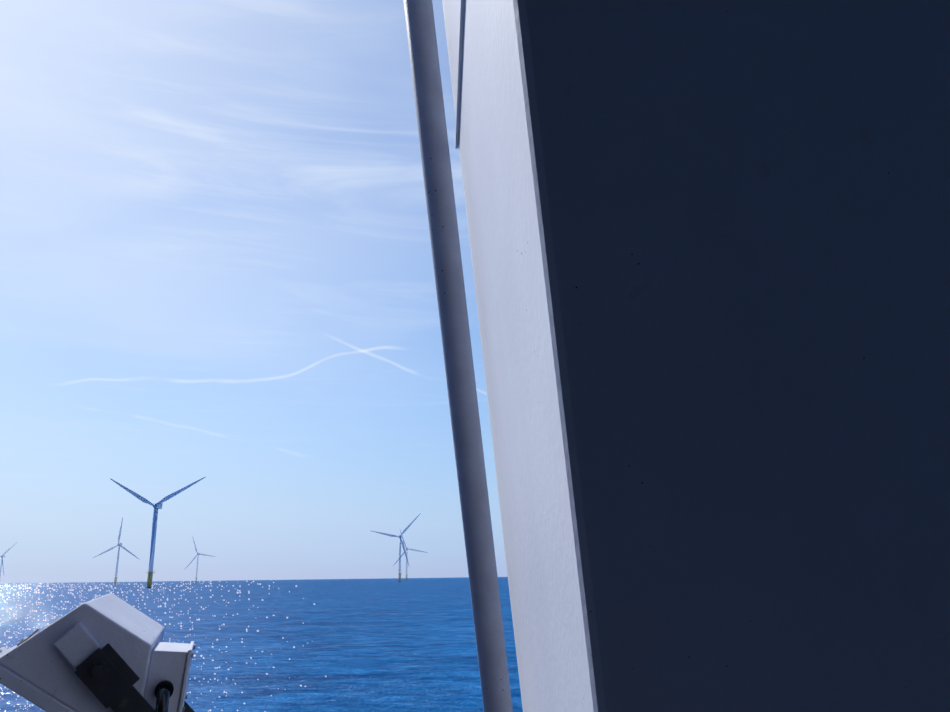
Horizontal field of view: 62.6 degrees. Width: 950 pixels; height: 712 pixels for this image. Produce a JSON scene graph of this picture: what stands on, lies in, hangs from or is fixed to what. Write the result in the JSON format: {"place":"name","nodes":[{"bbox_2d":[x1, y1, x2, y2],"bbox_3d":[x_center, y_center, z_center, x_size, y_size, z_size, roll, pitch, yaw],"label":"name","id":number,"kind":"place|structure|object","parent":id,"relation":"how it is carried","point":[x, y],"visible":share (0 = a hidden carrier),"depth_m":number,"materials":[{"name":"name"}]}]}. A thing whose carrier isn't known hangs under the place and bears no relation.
{"place":"outdoors","nodes":[
{"label":"outdoors","id":0,"kind":"place"},
{"bbox_2d":[0,593,195,711],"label":"floodlight","id":1,"kind":"object","parent":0,"point":[110,652],"visible":1,"depth_m":1.62,"materials":[{"name":"white paint"}]},
{"bbox_2d":[0,0,507,582],"label":"sky","id":2,"kind":"structure","parent":0,"point":[216,260],"materials":[{"name":"blue"}]},
{"bbox_2d":[0,577,522,711],"bbox_3d":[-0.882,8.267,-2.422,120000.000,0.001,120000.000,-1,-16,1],"label":"sea water","id":3,"kind":"structure","parent":0,"point":[360,645],"depth_m":122.18,"materials":[{"name":"blue liquid"}]},
{"bbox_2d":[0,544,14,575],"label":"wind turbine","id":4,"kind":"object","parent":3,"relation":"on","point":[2,561],"visible":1,"depth_m":2911.99,"materials":[{"name":"white metal"}]},
{"bbox_2d":[93,518,134,584],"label":"turbine","id":5,"kind":"object","parent":3,"relation":"on","point":[119,546],"visible":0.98,"depth_m":2110.14,"materials":[{"name":"white metal"}]},
{"bbox_2d":[110,477,204,587],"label":"turbine","id":6,"kind":"object","parent":3,"relation":"in","point":[157,506],"visible":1,"depth_m":1035.92,"materials":[{"name":"white metal"}]},
{"bbox_2d":[185,536,212,582],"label":"turbine","id":7,"kind":"object","parent":3,"relation":"on","point":[197,562],"visible":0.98,"depth_m":2937.11,"materials":[{"name":"white metal"}]},
{"bbox_2d":[372,513,420,581],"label":"wind turbine","id":8,"kind":"object","parent":3,"relation":"in","point":[402,543],"visible":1,"depth_m":1891.37,"materials":[{"name":"white metal"}]},
{"bbox_2d":[394,533,427,578],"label":"turbine","id":9,"kind":"object","parent":3,"relation":"on","point":[406,553],"visible":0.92,"depth_m":2706.34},
{"bbox_2d":[403,0,512,711],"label":"pole","id":10,"kind":"object","parent":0,"point":[458,358],"visible":1,"depth_m":1.44,"materials":[{"name":"grey metal"}]},
{"bbox_2d":[442,0,949,711],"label":"wall","id":11,"kind":"structure","parent":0,"point":[710,250],"depth_m":0.73,"materials":[{"name":"blue metal"}]}
]}

